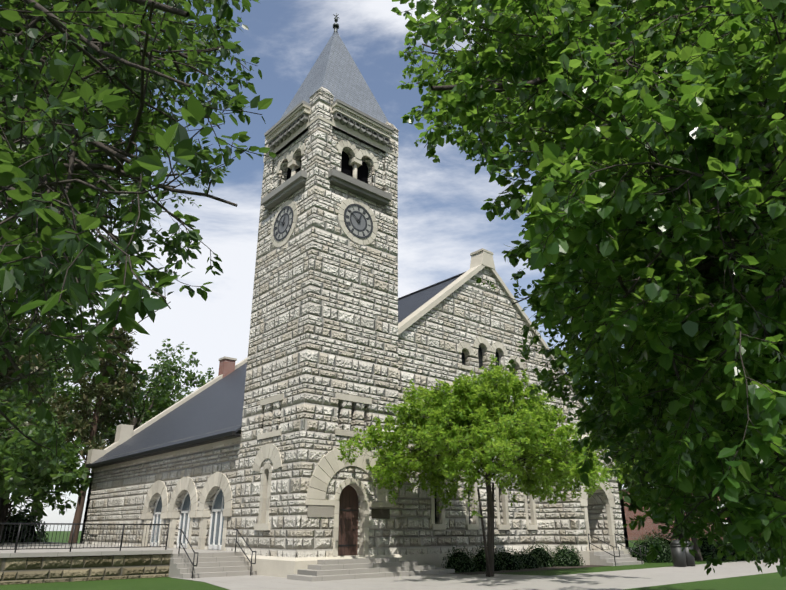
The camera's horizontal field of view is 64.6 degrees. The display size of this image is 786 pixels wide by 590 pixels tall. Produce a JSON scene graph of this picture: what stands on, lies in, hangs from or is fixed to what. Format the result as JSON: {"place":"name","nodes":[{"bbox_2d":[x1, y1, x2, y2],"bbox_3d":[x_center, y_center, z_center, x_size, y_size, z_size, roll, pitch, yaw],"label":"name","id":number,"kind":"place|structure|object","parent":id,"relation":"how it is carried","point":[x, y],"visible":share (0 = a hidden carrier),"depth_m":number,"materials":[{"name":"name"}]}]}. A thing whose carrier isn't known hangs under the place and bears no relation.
{"place":"outdoors","nodes":[
{"label":"outdoors","id":0,"kind":"place"},
{"bbox_2d":[0,501,48,542],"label":"terrace bushes","id":1,"kind":"object","parent":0,"point":[23,512],"depth_m":47.91,"materials":[{"name":"green plant"}]},
{"bbox_2d":[0,309,69,431],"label":"pine tree","id":2,"kind":"object","parent":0,"point":[12,368],"depth_m":49.10,"materials":[{"name":"green plant"}]},
{"bbox_2d":[0,378,71,505],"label":"tree","id":3,"kind":"object","parent":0,"point":[10,481],"depth_m":36.56,"materials":[{"name":"green plant"}]},
{"bbox_2d":[2,315,83,455],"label":"pine tree","id":4,"kind":"object","parent":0,"point":[48,324],"depth_m":58.71,"materials":[{"name":"green plant"}]},
{"bbox_2d":[0,395,92,543],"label":"tree","id":5,"kind":"object","parent":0,"point":[70,477],"depth_m":43.00,"materials":[{"name":"green plant"}]},
{"bbox_2d":[0,331,100,507],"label":"tree","id":6,"kind":"object","parent":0,"point":[52,375],"depth_m":63.07,"materials":[{"name":"green plant"}]},
{"bbox_2d":[3,337,133,522],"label":"tree","id":7,"kind":"object","parent":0,"point":[72,387],"depth_m":75.44,"materials":[{"name":"green plant"}]},
{"bbox_2d":[0,554,170,584],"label":"terrace retaining wall","id":8,"kind":"structure","parent":0,"point":[24,570],"depth_m":22.63,"materials":[{"name":"beige stone"}]},
{"bbox_2d":[43,324,145,542],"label":"tree","id":9,"kind":"object","parent":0,"point":[121,391],"depth_m":57.90,"materials":[{"name":"green plant"}]},
{"bbox_2d":[34,339,205,448],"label":"tree","id":10,"kind":"object","parent":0,"point":[170,367],"depth_m":67.43,"materials":[{"name":"green plant"}]},
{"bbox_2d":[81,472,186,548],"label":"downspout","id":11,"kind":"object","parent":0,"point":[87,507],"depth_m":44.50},
{"bbox_2d":[82,338,191,446],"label":"tree","id":12,"kind":"object","parent":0,"point":[171,403],"depth_m":71.90,"materials":[{"name":"green plant"}]},
{"bbox_2d":[0,0,275,465],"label":"oak tree","id":13,"kind":"object","parent":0,"point":[192,110],"depth_m":4.07,"materials":[{"name":"green plant"}]},
{"bbox_2d":[170,367,213,401],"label":"tree","id":14,"kind":"object","parent":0,"point":[207,374],"depth_m":83.89,"materials":[{"name":"green plant"}]},
{"bbox_2d":[0,0,623,530],"label":"sky","id":15,"kind":"structure","parent":0,"point":[441,220],"materials":[{"name":"blue"}]},
{"bbox_2d":[287,151,367,183],"bbox_3d":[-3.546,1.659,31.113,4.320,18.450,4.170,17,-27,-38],"label":"belfry openings","id":16,"kind":"object","parent":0,"point":[362,171],"visible":0.02,"depth_m":32.80,"materials":[{"name":"black"}]},
{"bbox_2d":[0,531,785,589],"bbox_3d":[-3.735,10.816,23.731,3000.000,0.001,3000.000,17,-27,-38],"label":"lawn","id":17,"kind":"structure","parent":0,"point":[771,581],"depth_m":21.55,"materials":[{"name":"green plant"}]},
{"bbox_2d":[0,542,256,578],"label":"terrace paving and steps","id":18,"kind":"structure","parent":17,"relation":"on","point":[216,563],"depth_m":25.20,"materials":[{"name":"grey concrete"}]},
{"bbox_2d":[0,523,168,552],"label":"terrace railing","id":19,"kind":"object","parent":18,"relation":"on","point":[50,524],"visible":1,"depth_m":22.98,"materials":[{"name":"black metal"}]},
{"bbox_2d":[178,529,255,577],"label":"stair railings","id":20,"kind":"object","parent":18,"relation":"on","point":[197,553],"visible":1,"depth_m":25.16,"materials":[{"name":"black metal"}]},
{"bbox_2d":[80,441,239,550],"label":"nave wall","id":21,"kind":"structure","parent":17,"relation":"on","point":[117,495],"depth_m":36.85,"materials":[{"name":"beige stone"}]},
{"bbox_2d":[89,426,240,550],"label":"window arches","id":22,"kind":"structure","parent":21,"relation":"attached to","point":[215,479],"depth_m":32.88,"materials":[{"name":"beige stone"}]},
{"bbox_2d":[150,488,223,549],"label":"nave arcade door frames","id":23,"kind":"structure","parent":21,"relation":"attached to","point":[215,547],"depth_m":32.52,"materials":[{"name":"white wood"}]},
{"bbox_2d":[152,490,224,544],"bbox_3d":[-10.744,11.794,32.856,0.020,2.920,9.640,17,-27,-38],"label":"arcade door glass","id":24,"kind":"object","parent":23,"relation":"in","point":[217,502],"visible":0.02,"depth_m":32.68,"materials":[{"name":"grey glass"}]},
{"bbox_2d":[91,276,459,463],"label":"roof","id":25,"kind":"structure","parent":21,"relation":"on","point":[216,406],"depth_m":40.24,"materials":[{"name":"grey tile"}]},
{"bbox_2d":[90,358,246,463],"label":"roof coping","id":26,"kind":"object","parent":25,"relation":"on","point":[170,409],"visible":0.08,"depth_m":50.28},
{"bbox_2d":[218,359,234,377],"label":"chimney","id":27,"kind":"object","parent":25,"relation":"on","point":[226,367],"visible":0.57,"depth_m":54.13,"materials":[{"name":"red brick"}]},
{"bbox_2d":[218,356,236,360],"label":"chimney cap","id":28,"kind":"object","parent":27,"relation":"on","point":[225,357],"visible":0.64,"depth_m":54.36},
{"bbox_2d":[86,272,464,468],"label":"nave gutters","id":29,"kind":"object","parent":25,"relation":"attached to","point":[203,441],"visible":0.42,"depth_m":35.57,"materials":[{"name":"black metal"}]},
{"bbox_2d":[86,424,615,463],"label":"parapet stones","id":30,"kind":"object","parent":21,"relation":"on","point":[124,432],"visible":0.48,"depth_m":46.84,"materials":[{"name":"beige stone"}]},
{"bbox_2d":[231,119,398,557],"bbox_3d":[-3.488,2.432,30.896,5.300,21.750,5.300,17,-27,-38],"label":"tower shaft","id":31,"kind":"object","parent":17,"relation":"on","point":[324,323],"visible":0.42,"depth_m":28.77,"materials":[{"name":"beige stone"}]},
{"bbox_2d":[270,200,297,246],"bbox_3d":[-5.421,-3.569,31.353,0.241,2.480,2.480,17,-27,-38],"label":"clock surround","id":32,"kind":"object","parent":31,"relation":"attached to","point":[293,206],"visible":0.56,"depth_m":31.04,"materials":[{"name":"beige stone"}]},
{"bbox_2d":[273,206,293,240],"bbox_3d":[-5.473,-3.585,31.311,0.178,1.840,1.840,17,-27,-38],"label":"tower clock","id":33,"kind":"object","parent":32,"relation":"in","point":[283,223],"visible":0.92,"depth_m":31.27,"materials":[{"name":"metal"}]},
{"bbox_2d":[252,393,371,529],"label":"tower window stones","id":34,"kind":"object","parent":31,"relation":"attached to","point":[270,451],"visible":0.75,"depth_m":27.12,"materials":[{"name":"beige stone"}]},
{"bbox_2d":[307,505,333,516],"bbox_3d":[-2.959,8.781,25.272,1.280,0.455,0.135,17,-27,-38],"label":"stone plaque","id":35,"kind":"object","parent":31,"relation":"attached to","point":[320,510],"visible":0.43,"depth_m":25.21,"materials":[{"name":"beige stone"}]},
{"bbox_2d":[244,554,402,577],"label":"tower plinth","id":36,"kind":"structure","parent":31,"relation":"attached to","point":[276,566],"depth_m":24.76,"materials":[{"name":"beige stone"}]},
{"bbox_2d":[261,99,397,209],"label":"belfry stone trim","id":37,"kind":"structure","parent":31,"relation":"attached to","point":[293,184],"depth_m":32.40,"materials":[{"name":"beige stone"}]},
{"bbox_2d":[264,31,397,144],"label":"tower roof","id":38,"kind":"structure","parent":31,"relation":"on","point":[335,72],"depth_m":35.07,"materials":[{"name":"grey tile"}]},
{"bbox_2d":[333,13,338,33],"bbox_3d":[-3.488,-16.511,38.054,0.440,1.850,0.440,17,-27,-38],"label":"finial","id":39,"kind":"object","parent":38,"relation":"on","point":[335,26],"visible":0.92,"depth_m":37.94,"materials":[{"name":"black metal"}]},
{"bbox_2d":[263,87,398,159],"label":"corner pinnacles","id":40,"kind":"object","parent":31,"relation":"on","point":[321,107],"visible":0.42,"depth_m":31.89,"materials":[{"name":"beige stone"}]},
{"bbox_2d":[338,485,357,555],"bbox_3d":[-2.018,9.580,26.402,1.400,3.000,0.160,17,-27,-38],"label":"tower door","id":41,"kind":"structure","parent":31,"relation":"in","point":[347,530],"depth_m":26.48,"materials":[{"name":"brown wood"}]},
{"bbox_2d":[305,446,393,555],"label":"tower door arch stones","id":42,"kind":"object","parent":31,"relation":"attached to","point":[329,466],"visible":0.77,"depth_m":26.33,"materials":[{"name":"beige stone"}]},
{"bbox_2d":[338,198,377,244],"bbox_3d":[-1.794,-3.654,31.128,2.480,2.480,0.241,17,-27,-38],"label":"clock surround","id":43,"kind":"object","parent":31,"relation":"attached to","point":[349,235],"visible":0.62,"depth_m":30.94,"materials":[{"name":"beige stone"}]},
{"bbox_2d":[343,204,372,238],"bbox_3d":[-1.749,-3.672,31.080,1.840,1.840,0.178,17,-27,-38],"label":"tower clock","id":44,"kind":"object","parent":43,"relation":"in","point":[358,221],"visible":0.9,"depth_m":31.03,"materials":[{"name":"metal"}]},
{"bbox_2d":[371,509,389,518],"bbox_3d":[-0.552,9.560,27.199,1.020,0.400,0.080,17,-27,-38],"label":"wall plaque","id":45,"kind":"object","parent":31,"relation":"attached to","point":[380,513],"visible":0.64,"depth_m":27.16,"materials":[{"name":"black metal"}]},
{"bbox_2d":[337,354,640,576],"bbox_3d":[4.156,6.944,26.461,13.343,9.197,13.121,17,-27,-38],"label":"dogwood tree","id":46,"kind":"object","parent":17,"relation":"on","point":[483,412],"depth_m":24.47,"materials":[{"name":"green plant"}]},
{"bbox_2d":[441,541,585,572],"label":"bed shrubs","id":47,"kind":"object","parent":17,"relation":"on","point":[475,558],"depth_m":29.08,"materials":[{"name":"green plant"}]},
{"bbox_2d":[450,565,604,574],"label":"mulch soil","id":48,"kind":"structure","parent":17,"relation":"on","point":[522,570],"depth_m":28.94,"materials":[{"name":"brown soil"}]},
{"bbox_2d":[391,0,785,577],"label":"linden tree","id":49,"kind":"object","parent":17,"relation":"on","point":[767,409],"depth_m":5.59,"materials":[{"name":"green plant"}]},
{"bbox_2d":[551,431,628,564],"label":"porch arch stones","id":50,"kind":"object","parent":17,"relation":"on","point":[610,516],"visible":0.35,"depth_m":35.05,"materials":[{"name":"beige stone"}]},
{"bbox_2d":[589,551,643,565],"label":"porch steps","id":51,"kind":"structure","parent":17,"relation":"on","point":[603,558],"depth_m":32.97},
{"bbox_2d":[588,533,645,565],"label":"stair railings","id":52,"kind":"object","parent":51,"relation":"on","point":[616,547],"visible":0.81,"depth_m":33.44,"materials":[{"name":"black metal"}]},
{"bbox_2d":[585,383,686,539],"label":"tree","id":53,"kind":"object","parent":17,"relation":"on","point":[680,537],"depth_m":42.27,"materials":[{"name":"green plant"}]},
{"bbox_2d":[607,429,702,560],"bbox_3d":[18.709,11.201,39.528,10.603,10.478,11.968,2,-21,-6],"label":"tree","id":54,"kind":"object","parent":17,"relation":"on","point":[633,506],"depth_m":38.99,"materials":[{"name":"green plant"}]},
{"bbox_2d":[622,489,726,540],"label":"brick building","id":55,"kind":"structure","parent":17,"relation":"on","point":[648,528],"depth_m":113.81,"materials":[{"name":"red brick"}]},
{"bbox_2d":[628,530,775,562],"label":"hedge shrubs","id":56,"kind":"object","parent":17,"relation":"on","point":[660,541],"depth_m":37.37,"materials":[{"name":"green plant"}]},
{"bbox_2d":[171,558,779,589],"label":"paved walkway","id":57,"kind":"structure","parent":0,"point":[624,579],"depth_m":22.73,"materials":[{"name":"concrete"}]},
{"bbox_2d":[287,557,454,581],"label":"entrance steps","id":58,"kind":"structure","parent":57,"relation":"on","point":[338,569],"depth_m":24.43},
{"bbox_2d":[669,540,686,566],"bbox_3d":[14.445,13.072,31.516,0.702,1.258,0.720,17,-27,-38],"label":"litter bin","id":59,"kind":"object","parent":57,"relation":"on","point":[678,556],"visible":0.9,"depth_m":31.28,"materials":[{"name":"grey metal"}]},
{"bbox_2d":[684,541,694,565],"bbox_3d":[15.117,13.257,32.005,0.702,1.258,0.720,17,-27,-38],"label":"litter bin","id":60,"kind":"object","parent":57,"relation":"on","point":[690,559],"visible":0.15,"depth_m":31.67,"materials":[{"name":"grey metal"}]},
{"bbox_2d":[398,267,628,554],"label":"stone wall","id":61,"kind":"structure","parent":0,"point":[470,311],"depth_m":33.10,"materials":[{"name":"beige stone"}]},
{"bbox_2d":[434,346,514,524],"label":"windows","id":62,"kind":"structure","parent":61,"relation":"in","point":[480,357],"depth_m":35.25,"materials":[{"name":"black glass"}]},
{"bbox_2d":[398,248,588,404],"bbox_3d":[7.434,3.372,37.776,20.450,11.385,1.010,17,-27,-38],"label":"gable coping","id":63,"kind":"object","parent":61,"relation":"on","point":[482,258],"visible":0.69,"depth_m":37.15,"materials":[{"name":"beige stone"}]},
{"bbox_2d":[401,337,631,567],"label":"nave window stones","id":64,"kind":"object","parent":61,"relation":"attached to","point":[430,559],"visible":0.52,"depth_m":32.55,"materials":[{"name":"beige stone"}]},
{"bbox_2d":[539,449,625,556],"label":"porch wall","id":65,"kind":"structure","parent":0,"point":[563,522],"depth_m":34.37,"materials":[{"name":"beige stone"}]},
{"bbox_2d":[618,481,628,546],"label":"downspout","id":66,"kind":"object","parent":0,"point":[623,515],"depth_m":40.18,"materials":[{"name":"black metal"}]}
]}

